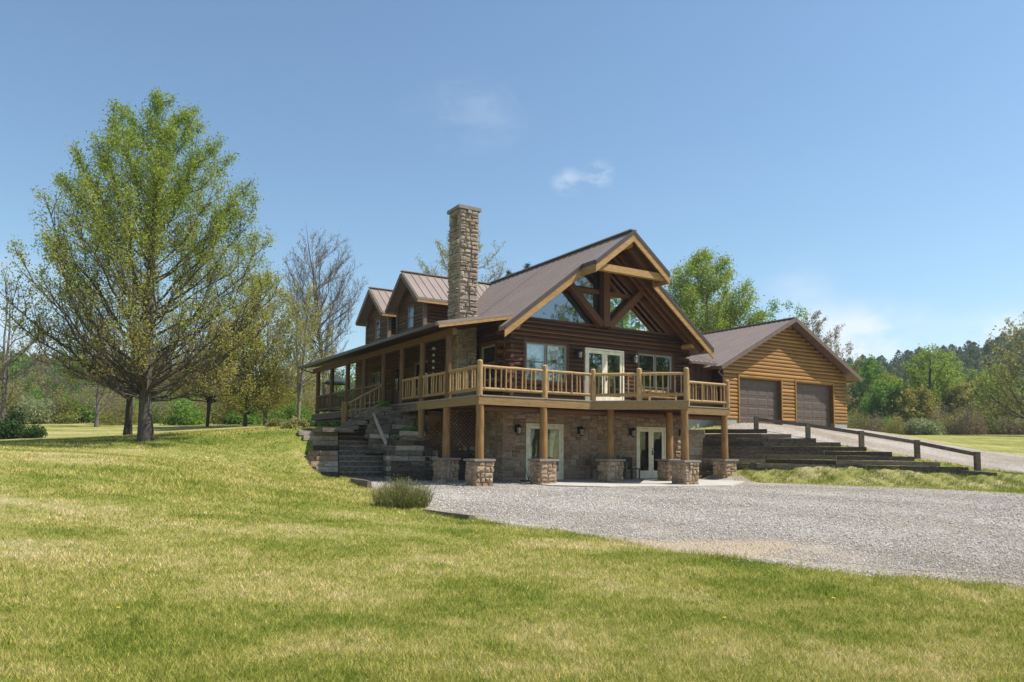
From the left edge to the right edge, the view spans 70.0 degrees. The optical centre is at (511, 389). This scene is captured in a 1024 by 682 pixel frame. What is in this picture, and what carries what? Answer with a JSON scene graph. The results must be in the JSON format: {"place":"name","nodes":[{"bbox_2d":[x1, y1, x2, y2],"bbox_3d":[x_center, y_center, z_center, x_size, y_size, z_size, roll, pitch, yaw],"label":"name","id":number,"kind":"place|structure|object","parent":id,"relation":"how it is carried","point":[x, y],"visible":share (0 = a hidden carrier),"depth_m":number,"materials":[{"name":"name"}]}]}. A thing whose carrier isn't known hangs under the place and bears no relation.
{"place":"outdoors","nodes":[
{"label":"outdoors","id":0,"kind":"place"},
{"bbox_2d":[0,421,1023,681],"bbox_3d":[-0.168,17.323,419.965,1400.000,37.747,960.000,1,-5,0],"label":"ground","id":1,"kind":"structure","parent":0,"point":[1004,443],"depth_m":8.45,"materials":[{"name":"green plant"}]},
{"bbox_2d":[0,349,37,398],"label":"woodland tree","id":2,"kind":"object","parent":1,"relation":"on","point":[13,367],"visible":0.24,"depth_m":78.14,"materials":[{"name":"green plant"}]},
{"bbox_2d":[0,406,48,438],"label":"evergreen bush","id":3,"kind":"object","parent":1,"relation":"on","point":[13,427],"visible":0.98,"depth_m":36.11,"materials":[{"name":"green plant"}]},
{"bbox_2d":[0,381,48,423],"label":"brush clump","id":4,"kind":"object","parent":1,"relation":"on","point":[15,403],"visible":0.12,"depth_m":55.74,"materials":[{"name":"green plant"}]},
{"bbox_2d":[0,274,64,425],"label":"bare tree","id":5,"kind":"object","parent":1,"relation":"on","point":[5,385],"visible":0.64,"depth_m":38.35,"materials":[{"name":"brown plant"}]},
{"bbox_2d":[10,394,55,423],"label":"brush clump","id":6,"kind":"object","parent":1,"relation":"on","point":[37,415],"visible":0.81,"depth_m":55.36,"materials":[{"name":"green plant"}]},
{"bbox_2d":[24,386,53,407],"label":"brush clump","id":7,"kind":"object","parent":1,"relation":"on","point":[35,393],"visible":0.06,"depth_m":65.13,"materials":[{"name":"green plant"}]},
{"bbox_2d":[25,349,85,399],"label":"woodland tree","id":8,"kind":"object","parent":1,"relation":"on","point":[43,385],"visible":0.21,"depth_m":83.91,"materials":[{"name":"green plant"}]},
{"bbox_2d":[35,385,88,423],"bbox_3d":[-35.697,1.176,57.973,4.086,3.288,3.943,0,-5,4],"label":"brush clump","id":9,"kind":"object","parent":1,"relation":"on","point":[57,403],"visible":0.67,"depth_m":57.30,"materials":[{"name":"green plant"}]},
{"bbox_2d":[31,364,95,401],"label":"brush clump","id":10,"kind":"object","parent":1,"relation":"on","point":[46,386],"visible":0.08,"depth_m":82.38,"materials":[{"name":"green plant"}]},
{"bbox_2d":[42,344,95,405],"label":"woodland tree","id":11,"kind":"object","parent":1,"relation":"on","point":[77,390],"visible":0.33,"depth_m":78.62,"materials":[{"name":"green plant"}]},
{"bbox_2d":[49,394,109,423],"bbox_3d":[-34.961,1.551,58.706,4.178,2.688,4.583,-2,-5,31],"label":"brush clump","id":12,"kind":"object","parent":1,"relation":"on","point":[90,413],"visible":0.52,"depth_m":58.03,"materials":[{"name":"green plant"}]},
{"bbox_2d":[74,385,112,421],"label":"brush clump","id":13,"kind":"object","parent":1,"relation":"on","point":[86,396],"visible":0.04,"depth_m":67.23,"materials":[{"name":"green plant"}]},
{"bbox_2d":[63,331,124,426],"bbox_3d":[-29.529,-1.354,52.533,4.512,8.051,5.078,1,-5,0],"label":"slim tree","id":14,"kind":"object","parent":1,"relation":"on","point":[97,410],"visible":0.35,"depth_m":51.97,"materials":[{"name":"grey plant"}]},
{"bbox_2d":[85,392,134,421],"bbox_3d":[-35.958,1.353,64.737,5.546,3.372,4.934,-1,-5,14],"label":"brush clump","id":15,"kind":"object","parent":1,"relation":"on","point":[103,401],"visible":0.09,"depth_m":64.12,"materials":[{"name":"green plant"}]},
{"bbox_2d":[94,393,138,424],"bbox_3d":[-30.008,1.365,56.196,4.335,2.882,3.613,-4,-6,44],"label":"brush clump","id":16,"kind":"object","parent":1,"relation":"on","point":[116,416],"visible":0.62,"depth_m":55.74,"materials":[{"name":"green plant"}]},
{"bbox_2d":[64,282,193,434],"bbox_3d":[-17.016,-1.580,33.191,5.293,7.364,5.754,1,-5,0],"label":"young tree","id":17,"kind":"object","parent":1,"relation":"on","point":[127,429],"visible":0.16,"depth_m":32.90,"materials":[{"name":"green plant"}]},
{"bbox_2d":[111,396,160,423],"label":"brush clump","id":18,"kind":"object","parent":1,"relation":"on","point":[154,411],"visible":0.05,"depth_m":60.83,"materials":[{"name":"green plant"}]},
{"bbox_2d":[0,86,287,441],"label":"maple tree","id":19,"kind":"object","parent":1,"relation":"on","point":[147,380],"visible":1,"depth_m":26.35,"materials":[{"name":"green plant"}]},
{"bbox_2d":[152,391,178,423],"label":"brush clump","id":20,"kind":"object","parent":1,"relation":"on","point":[163,411],"visible":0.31,"depth_m":60.91,"materials":[{"name":"green plant"}]},
{"bbox_2d":[157,394,210,424],"bbox_3d":[-24.870,1.622,56.475,4.422,2.554,3.863,-2,-5,30],"label":"brush clump","id":21,"kind":"object","parent":1,"relation":"on","point":[185,414],"visible":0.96,"depth_m":55.63,"materials":[{"name":"green plant"}]},
{"bbox_2d":[183,394,216,423],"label":"brush clump","id":22,"kind":"object","parent":1,"relation":"on","point":[200,407],"visible":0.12,"depth_m":63.72,"materials":[{"name":"green plant"}]},
{"bbox_2d":[165,328,258,426],"bbox_3d":[-20.472,-0.992,50.097,6.000,7.087,6.608,3,-5,-29],"label":"young tree","id":23,"kind":"object","parent":1,"relation":"on","point":[209,400],"visible":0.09,"depth_m":49.87,"materials":[{"name":"green plant"}]},
{"bbox_2d":[199,391,254,423],"bbox_3d":[-22.632,1.218,58.430,4.571,3.395,4.047,1,-5,-3],"label":"brush clump","id":24,"kind":"object","parent":1,"relation":"on","point":[215,407],"visible":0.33,"depth_m":57.34,"materials":[{"name":"green plant"}]},
{"bbox_2d":[213,405,271,424],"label":"brush clump","id":25,"kind":"object","parent":1,"relation":"on","point":[233,419],"visible":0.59,"depth_m":56.25,"materials":[{"name":"green plant"}]},
{"bbox_2d":[200,311,296,426],"bbox_3d":[-16.421,-1.273,45.405,5.799,7.213,5.644,3,-5,-24],"label":"crooked tree","id":26,"kind":"object","parent":1,"relation":"on","point":[239,402],"visible":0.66,"depth_m":44.83,"materials":[{"name":"green plant"}]},
{"bbox_2d":[217,270,315,425],"bbox_3d":[-16.245,-3.050,47.988,6.756,10.906,7.050,-4,-6,44],"label":"budding tree","id":27,"kind":"object","parent":1,"relation":"on","point":[284,337],"visible":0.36,"depth_m":47.56,"materials":[{"name":"green plant"}]},
{"bbox_2d":[263,417,287,426],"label":"field shrub","id":28,"kind":"object","parent":1,"relation":"on","point":[275,422],"visible":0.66,"depth_m":32.60,"materials":[{"name":"green plant"}]},
{"bbox_2d":[267,394,313,422],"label":"brush clump","id":29,"kind":"object","parent":1,"relation":"on","point":[289,412],"visible":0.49,"depth_m":56.12,"materials":[{"name":"green plant"}]},
{"bbox_2d":[280,416,309,428],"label":"field shrub","id":30,"kind":"object","parent":1,"relation":"on","point":[293,422],"visible":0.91,"depth_m":29.35,"materials":[{"name":"green plant"}]},
{"bbox_2d":[266,278,338,418],"bbox_3d":[-13.448,-2.353,46.656,4.351,9.263,5.176,4,-6,-35],"label":"pale tree","id":31,"kind":"object","parent":1,"relation":"on","point":[301,383],"visible":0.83,"depth_m":46.14,"materials":[{"name":"green plant"}]},
{"bbox_2d":[286,381,322,423],"bbox_3d":[-16.930,1.082,60.227,3.990,3.861,4.292,-2,-5,27],"label":"brush clump","id":32,"kind":"object","parent":1,"relation":"on","point":[311,406],"visible":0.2,"depth_m":59.53,"materials":[{"name":"green plant"}]},
{"bbox_2d":[297,430,337,477],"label":"timber retaining wall","id":33,"kind":"structure","parent":1,"relation":"on","point":[326,456],"depth_m":27.16,"materials":[{"name":"grey wood"}]},
{"bbox_2d":[282,225,367,412],"bbox_3d":[-13.884,-4.667,52.412,6.032,14.308,6.698,-1,-5,21],"label":"bare tree","id":34,"kind":"object","parent":1,"relation":"on","point":[318,296],"visible":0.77,"depth_m":51.85,"materials":[{"name":"grey plant"}]},
{"bbox_2d":[324,374,344,391],"bbox_3d":[-10.606,0.556,44.090,1.386,3.050,1.386,-1,-5,22],"label":"garden umbrella","id":35,"kind":"object","parent":1,"relation":"on","point":[339,380],"visible":0.51,"depth_m":43.85,"materials":[{"name":"fabric"}]},
{"bbox_2d":[320,363,354,408],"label":"woodland tree","id":36,"kind":"object","parent":1,"relation":"on","point":[352,382],"visible":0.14,"depth_m":76.05,"materials":[{"name":"green plant"}]},
{"bbox_2d":[308,407,391,432],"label":"timber steps","id":37,"kind":"structure","parent":1,"relation":"on","point":[353,424],"depth_m":28.38,"materials":[{"name":"wood"}]},
{"bbox_2d":[341,402,347,425],"bbox_3d":[-6.814,1.038,29.774,0.251,1.120,0.251,1,-5,0],"label":"newel post","id":38,"kind":"object","parent":37,"relation":"on","point":[344,417],"visible":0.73,"depth_m":29.68,"materials":[{"name":"brown wood"}]},
{"bbox_2d":[348,385,381,420],"bbox_3d":[-6.107,0.559,30.246,1.600,1.682,0.102,3,-5,-31],"label":"stair handrail","id":39,"kind":"object","parent":38,"relation":"attached to","point":[365,394],"visible":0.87,"depth_m":30.25,"materials":[{"name":"brown wood"}]},
{"bbox_2d":[338,431,384,480],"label":"timber steps","id":40,"kind":"structure","parent":1,"relation":"on","point":[356,460],"depth_m":27.62,"materials":[{"name":"grey wood"}]},
{"bbox_2d":[351,478,371,487],"bbox_3d":[-4.540,2.814,21.968,0.148,0.254,1.954,3,-5,-26],"label":"edging timber","id":41,"kind":"object","parent":1,"relation":"on","point":[365,483],"visible":0.57,"depth_m":21.56,"materials":[{"name":"grey wood"}]},
{"bbox_2d":[367,474,435,509],"bbox_3d":[-2.374,2.202,15.778,1.509,0.797,1.518,1,-5,0],"label":"ragged shrub","id":42,"kind":"object","parent":1,"relation":"on","point":[396,495],"visible":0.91,"depth_m":15.47,"materials":[{"name":"green plant"}]},
{"bbox_2d":[362,410,442,452],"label":"timber retaining wall","id":43,"kind":"structure","parent":1,"relation":"on","point":[398,420],"depth_m":28.60,"materials":[{"name":"grey wood"}]},
{"bbox_2d":[377,401,391,413],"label":"potted plant","id":44,"kind":"object","parent":43,"relation":"on","point":[384,404],"visible":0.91,"depth_m":28.97,"materials":[{"name":"green plant"}]},
{"bbox_2d":[381,431,437,480],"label":"timber retaining wall","id":45,"kind":"structure","parent":1,"relation":"on","point":[403,461],"depth_m":26.89,"materials":[{"name":"grey wood"}]},
{"bbox_2d":[372,413,386,444],"bbox_3d":[-5.035,1.466,27.768,0.070,1.269,1.860,3,-5,-26],"label":"stair rail","id":46,"kind":"object","parent":45,"relation":"on","point":[380,430],"visible":1,"depth_m":27.63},
{"bbox_2d":[390,434,399,444],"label":"potted plant","id":47,"kind":"object","parent":45,"relation":"on","point":[394,437],"visible":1,"depth_m":27.16,"materials":[{"name":"green plant"}]},
{"bbox_2d":[402,425,417,430],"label":"potted plant","id":48,"kind":"object","parent":1,"relation":"on","point":[412,428],"visible":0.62,"depth_m":27.54,"materials":[{"name":"green plant"}]},
{"bbox_2d":[423,509,474,519],"bbox_3d":[-1.245,2.430,14.198,0.150,0.121,1.563,4,-6,-40],"label":"edging timber","id":49,"kind":"object","parent":1,"relation":"on","point":[464,516],"visible":0.53,"depth_m":13.94,"materials":[{"name":"grey wood"}]},
{"bbox_2d":[415,231,507,282],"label":"bare tree","id":50,"kind":"object","parent":1,"relation":"on","point":[443,254],"visible":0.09,"depth_m":55.66,"materials":[{"name":"grey plant"}]},
{"bbox_2d":[0,330,1023,400],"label":"hillside wood","id":51,"kind":"object","parent":1,"relation":"on","point":[971,355],"visible":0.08,"depth_m":160.82,"materials":[{"name":"green plant"}]},
{"bbox_2d":[298,204,738,485],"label":"log house","id":52,"kind":"structure","parent":1,"relation":"on","point":[577,348],"depth_m":28.54,"materials":[{"name":"brown wood"}]},
{"bbox_2d":[369,368,380,398],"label":"window","id":53,"kind":"structure","parent":52,"relation":"in","point":[375,375],"depth_m":37.97,"materials":[{"name":"glass"}]},
{"bbox_2d":[392,367,399,404],"bbox_3d":[-5.543,-0.048,35.434,0.130,2.120,0.940,3,-5,-31],"label":"door","id":54,"kind":"structure","parent":52,"relation":"in","point":[395,400],"depth_m":35.57,"materials":[{"name":"brown glass"}]},
{"bbox_2d":[413,357,429,389],"bbox_3d":[-4.082,-0.655,33.084,0.160,1.500,1.700,3,-5,-31],"label":"window","id":55,"kind":"structure","parent":52,"relation":"in","point":[416,363],"depth_m":33.43,"materials":[{"name":"brown plastic"}]},
{"bbox_2d":[442,356,445,398],"bbox_3d":[-2.706,-0.390,30.847,0.130,2.120,0.850,3,-5,-31],"label":"door","id":56,"kind":"structure","parent":52,"relation":"in","point":[444,357],"depth_m":31.13,"materials":[{"name":"brown glass"}]},
{"bbox_2d":[479,340,496,383],"bbox_3d":[-0.866,-1.033,27.879,0.160,1.600,1.300,3,-5,-31],"label":"window","id":57,"kind":"structure","parent":52,"relation":"in","point":[488,355],"depth_m":27.90,"materials":[{"name":"glass"}]},
{"bbox_2d":[525,423,563,479],"bbox_3d":[1.203,2.333,27.570,1.700,2.120,0.250,3,-5,-31],"label":"french door","id":58,"kind":"structure","parent":52,"relation":"in","point":[530,428],"depth_m":27.78,"materials":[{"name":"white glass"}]},
{"bbox_2d":[523,338,568,385],"bbox_3d":[1.256,-1.050,27.908,2.100,1.680,0.280,3,-5,-31],"label":"window","id":59,"kind":"structure","parent":52,"relation":"in","point":[533,348],"depth_m":27.91,"materials":[{"name":"glass"}]},
{"bbox_2d":[531,290,599,324],"bbox_3d":[2.031,-3.304,28.540,3.515,1.250,0.015,3,-5,-31],"label":"gable window","id":60,"kind":"structure","parent":52,"relation":"in","point":[564,307],"depth_m":28.63,"materials":[{"name":"clear glass"}]},
{"bbox_2d":[574,271,599,289],"bbox_3d":[2.820,-4.679,29.130,1.695,1.260,0.015,3,-5,-31],"label":"gable window","id":61,"kind":"structure","parent":52,"relation":"in","point":[590,281],"depth_m":29.30,"materials":[{"name":"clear glass"}]},
{"bbox_2d":[583,347,623,400],"bbox_3d":[3.700,-0.524,29.292,1.980,2.220,0.190,3,-5,-31],"label":"french door","id":62,"kind":"structure","parent":52,"relation":"in","point":[618,356],"depth_m":29.31,"materials":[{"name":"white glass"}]},
{"bbox_2d":[610,273,632,294],"bbox_3d":[4.433,-4.584,30.120,1.695,1.260,0.015,3,-5,-31],"label":"gable window","id":63,"kind":"structure","parent":52,"relation":"in","point":[616,285],"depth_m":30.03,"materials":[{"name":"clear glass"}]},
{"bbox_2d":[610,296,665,332],"bbox_3d":[5.194,-3.117,30.481,3.515,1.250,0.015,3,-5,-31],"label":"gable window","id":64,"kind":"structure","parent":52,"relation":"in","point":[638,318],"depth_m":30.45,"materials":[{"name":"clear glass"}]},
{"bbox_2d":[635,427,665,477],"bbox_3d":[5.752,2.599,30.326,1.610,2.120,0.190,3,-5,-31],"label":"french door","id":65,"kind":"structure","parent":52,"relation":"in","point":[650,441],"depth_m":30.26,"materials":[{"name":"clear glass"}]},
{"bbox_2d":[635,350,673,391],"bbox_3d":[5.995,-0.776,30.745,2.100,1.680,0.160,3,-5,-31],"label":"window","id":66,"kind":"structure","parent":52,"relation":"in","point":[648,361],"depth_m":30.80,"materials":[{"name":"grey glass"}]},
{"bbox_2d":[642,384,676,399],"bbox_3d":[6.043,0.271,30.096,1.550,0.950,0.580,3,-5,-31],"label":"bench","id":67,"kind":"object","parent":52,"relation":"on","point":[664,397],"visible":0.41,"depth_m":30.14,"materials":[{"name":"brown wood"}]},
{"bbox_2d":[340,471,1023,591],"bbox_3d":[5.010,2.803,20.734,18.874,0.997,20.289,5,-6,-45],"label":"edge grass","id":68,"kind":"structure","parent":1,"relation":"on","point":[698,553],"depth_m":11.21,"materials":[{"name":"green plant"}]},
{"bbox_2d":[364,471,1023,590],"bbox_3d":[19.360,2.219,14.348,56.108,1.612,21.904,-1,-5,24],"label":"gravel lot","id":69,"kind":"structure","parent":1,"relation":"on","point":[723,545],"depth_m":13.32,"materials":[{"name":"grey gravel"}]},
{"bbox_2d":[686,355,717,429],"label":"link building","id":70,"kind":"structure","parent":1,"relation":"on","point":[697,365],"depth_m":33.51,"materials":[{"name":"brown wood"}]},
{"bbox_2d":[663,246,773,332],"bbox_3d":[15.316,-4.265,58.142,9.709,14.704,10.441,3,-5,-25],"label":"leafy tree","id":71,"kind":"object","parent":1,"relation":"on","point":[690,295],"visible":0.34,"depth_m":56.89,"materials":[{"name":"green plant"}]},
{"bbox_2d":[698,317,862,427],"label":"log garage","id":72,"kind":"structure","parent":1,"relation":"on","point":[793,369],"depth_m":35.98,"materials":[{"name":"brown wood"}]},
{"bbox_2d":[740,378,777,424],"bbox_3d":[11.713,0.581,34.945,2.940,2.280,0.057,3,-5,-31],"label":"garage door","id":73,"kind":"structure","parent":72,"relation":"in","point":[758,398],"depth_m":34.97,"materials":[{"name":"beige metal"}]},
{"bbox_2d":[796,383,829,426],"bbox_3d":[15.178,0.786,37.071,2.920,2.280,0.057,3,-5,-31],"label":"garage door","id":74,"kind":"structure","parent":72,"relation":"in","point":[813,407],"depth_m":37.12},
{"bbox_2d":[752,296,809,322],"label":"thin tree","id":75,"kind":"object","parent":1,"relation":"on","point":[776,307],"visible":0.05,"depth_m":61.99,"materials":[{"name":"green plant"}]},
{"bbox_2d":[803,310,863,404],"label":"bare tree","id":76,"kind":"object","parent":1,"relation":"on","point":[817,330],"visible":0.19,"depth_m":63.86,"materials":[{"name":"grey plant"}]},
{"bbox_2d":[688,429,996,478],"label":"timber retaining wall","id":77,"kind":"structure","parent":1,"relation":"on","point":[703,447],"depth_m":29.04,"materials":[{"name":"grey wood"}]},
{"bbox_2d":[847,408,874,429],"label":"brush clump","id":78,"kind":"object","parent":1,"relation":"on","point":[854,424],"visible":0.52,"depth_m":73.40,"materials":[{"name":"green plant"}]},
{"bbox_2d":[754,417,980,470],"bbox_3d":[13.964,2.260,29.369,8.254,2.493,0.966,-3,-6,37],"label":"rail fence","id":79,"kind":"object","parent":1,"relation":"on","point":[975,455],"visible":0.8,"depth_m":29.33,"materials":[{"name":"wood"}]},
{"bbox_2d":[846,354,896,417],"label":"broadleaf tree","id":80,"kind":"object","parent":1,"relation":"on","point":[870,372],"visible":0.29,"depth_m":84.91,"materials":[{"name":"green plant"}]},
{"bbox_2d":[859,411,884,432],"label":"brush clump","id":81,"kind":"object","parent":1,"relation":"on","point":[877,428],"visible":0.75,"depth_m":72.34,"materials":[{"name":"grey plant"}]},
{"bbox_2d":[737,463,1023,489],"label":"bank grass","id":82,"kind":"structure","parent":1,"relation":"on","point":[915,484],"depth_m":26.59,"materials":[{"name":"green plant"}]},
{"bbox_2d":[855,368,905,413],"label":"broadleaf tree","id":83,"kind":"object","parent":1,"relation":"on","point":[884,377],"visible":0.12,"depth_m":84.45,"materials":[{"name":"green plant"}]},
{"bbox_2d":[869,415,900,432],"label":"brush clump","id":84,"kind":"object","parent":1,"relation":"on","point":[885,420],"visible":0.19,"depth_m":73.20,"materials":[{"name":"green plant"}]},
{"bbox_2d":[857,380,916,424],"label":"broadleaf tree","id":85,"kind":"object","parent":1,"relation":"on","point":[883,392],"visible":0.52,"depth_m":78.18,"materials":[{"name":"green plant"}]},
{"bbox_2d":[880,412,917,434],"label":"brush clump","id":86,"kind":"object","parent":1,"relation":"on","point":[901,429],"visible":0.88,"depth_m":69.87,"materials":[{"name":"green plant"}]},
{"bbox_2d":[897,417,925,434],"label":"brush clump","id":87,"kind":"object","parent":1,"relation":"on","point":[911,423],"visible":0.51,"depth_m":69.21,"materials":[{"name":"green plant"}]},
{"bbox_2d":[886,383,943,426],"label":"broadleaf tree","id":88,"kind":"object","parent":1,"relation":"on","point":[924,393],"visible":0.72,"depth_m":75.10,"materials":[{"name":"green plant"}]},
{"bbox_2d":[892,343,963,421],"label":"broadleaf tree","id":89,"kind":"object","parent":1,"relation":"on","point":[942,365],"visible":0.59,"depth_m":77.25,"materials":[{"name":"green plant"}]},
{"bbox_2d":[909,417,948,434],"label":"brush clump","id":90,"kind":"object","parent":1,"relation":"on","point":[927,427],"visible":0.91,"depth_m":68.06,"materials":[{"name":"green plant"}]},
{"bbox_2d":[905,359,965,401],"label":"broadleaf tree","id":91,"kind":"object","parent":1,"relation":"on","point":[932,363],"visible":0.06,"depth_m":84.32,"materials":[{"name":"green plant"}]},
{"bbox_2d":[924,402,955,433],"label":"brush clump","id":92,"kind":"object","parent":1,"relation":"on","point":[939,407],"visible":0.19,"depth_m":71.27,"materials":[{"name":"green plant"}]},
{"bbox_2d":[934,407,974,434],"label":"brush clump","id":93,"kind":"object","parent":1,"relation":"on","point":[948,423],"visible":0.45,"depth_m":69.27,"materials":[{"name":"green plant"}]},
{"bbox_2d":[944,351,966,383],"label":"broadleaf tree","id":94,"kind":"object","parent":1,"relation":"on","point":[952,359],"visible":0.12,"depth_m":95.18,"materials":[{"name":"green plant"}]},
{"bbox_2d":[938,378,994,422],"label":"broadleaf tree","id":95,"kind":"object","parent":1,"relation":"on","point":[964,391],"visible":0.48,"depth_m":75.54,"materials":[{"name":"green plant"}]},
{"bbox_2d":[950,398,989,434],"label":"brush clump","id":96,"kind":"object","parent":1,"relation":"on","point":[968,429],"visible":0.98,"depth_m":67.08,"materials":[{"name":"brown plant"}]},
{"bbox_2d":[966,407,996,433],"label":"brush clump","id":97,"kind":"object","parent":1,"relation":"on","point":[988,415],"visible":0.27,"depth_m":68.32,"materials":[{"name":"green plant"}]},
{"bbox_2d":[963,363,1023,418],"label":"broadleaf tree","id":98,"kind":"object","parent":1,"relation":"on","point":[972,379],"visible":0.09,"depth_m":82.27,"materials":[{"name":"green plant"}]},
{"bbox_2d":[977,416,1010,434],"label":"brush clump","id":99,"kind":"object","parent":1,"relation":"on","point":[992,427],"visible":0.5,"depth_m":67.37,"materials":[{"name":"green plant"}]},
{"bbox_2d":[964,362,1023,422],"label":"broadleaf tree","id":100,"kind":"object","parent":1,"relation":"on","point":[985,379],"visible":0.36,"depth_m":70.28,"materials":[{"name":"green plant"}]},
{"bbox_2d":[967,311,1023,423],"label":"broadleaf tree","id":101,"kind":"object","parent":1,"relation":"on","point":[1009,390],"visible":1,"depth_m":61.72,"materials":[{"name":"green plant"}]},
{"bbox_2d":[986,412,1023,434],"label":"brush clump","id":102,"kind":"object","parent":1,"relation":"on","point":[1012,429],"visible":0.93,"depth_m":66.54,"materials":[{"name":"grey plant"}]},
{"bbox_2d":[0,0,1023,388],"label":"sky","id":103,"kind":"structure","parent":0,"point":[860,162],"materials":[{"name":"blue"}]},
{"bbox_2d":[590,455,627,478],"bbox_3d":[3.786,2.995,28.439,1.450,0.950,0.580,3,-5,-31],"label":"bench","id":104,"kind":"object","parent":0,"point":[593,462],"visible":0.56,"depth_m":28.44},
{"bbox_2d":[511,478,744,487],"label":"patio","id":105,"kind":"structure","parent":0,"point":[641,482],"depth_m":25.10,"materials":[{"name":"concrete"}]},
{"bbox_2d":[622,457,640,478],"bbox_3d":[4.740,3.102,29.027,0.500,0.850,0.530,3,-5,-31],"label":"patio chair","id":106,"kind":"object","parent":105,"relation":"on","point":[629,460],"visible":0.75,"depth_m":29.19,"materials":[{"name":"black metal"}]},
{"bbox_2d":[705,423,1023,472],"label":"driveway","id":107,"kind":"structure","parent":0,"point":[990,460],"depth_m":31.38,"materials":[{"name":"grey concrete"}]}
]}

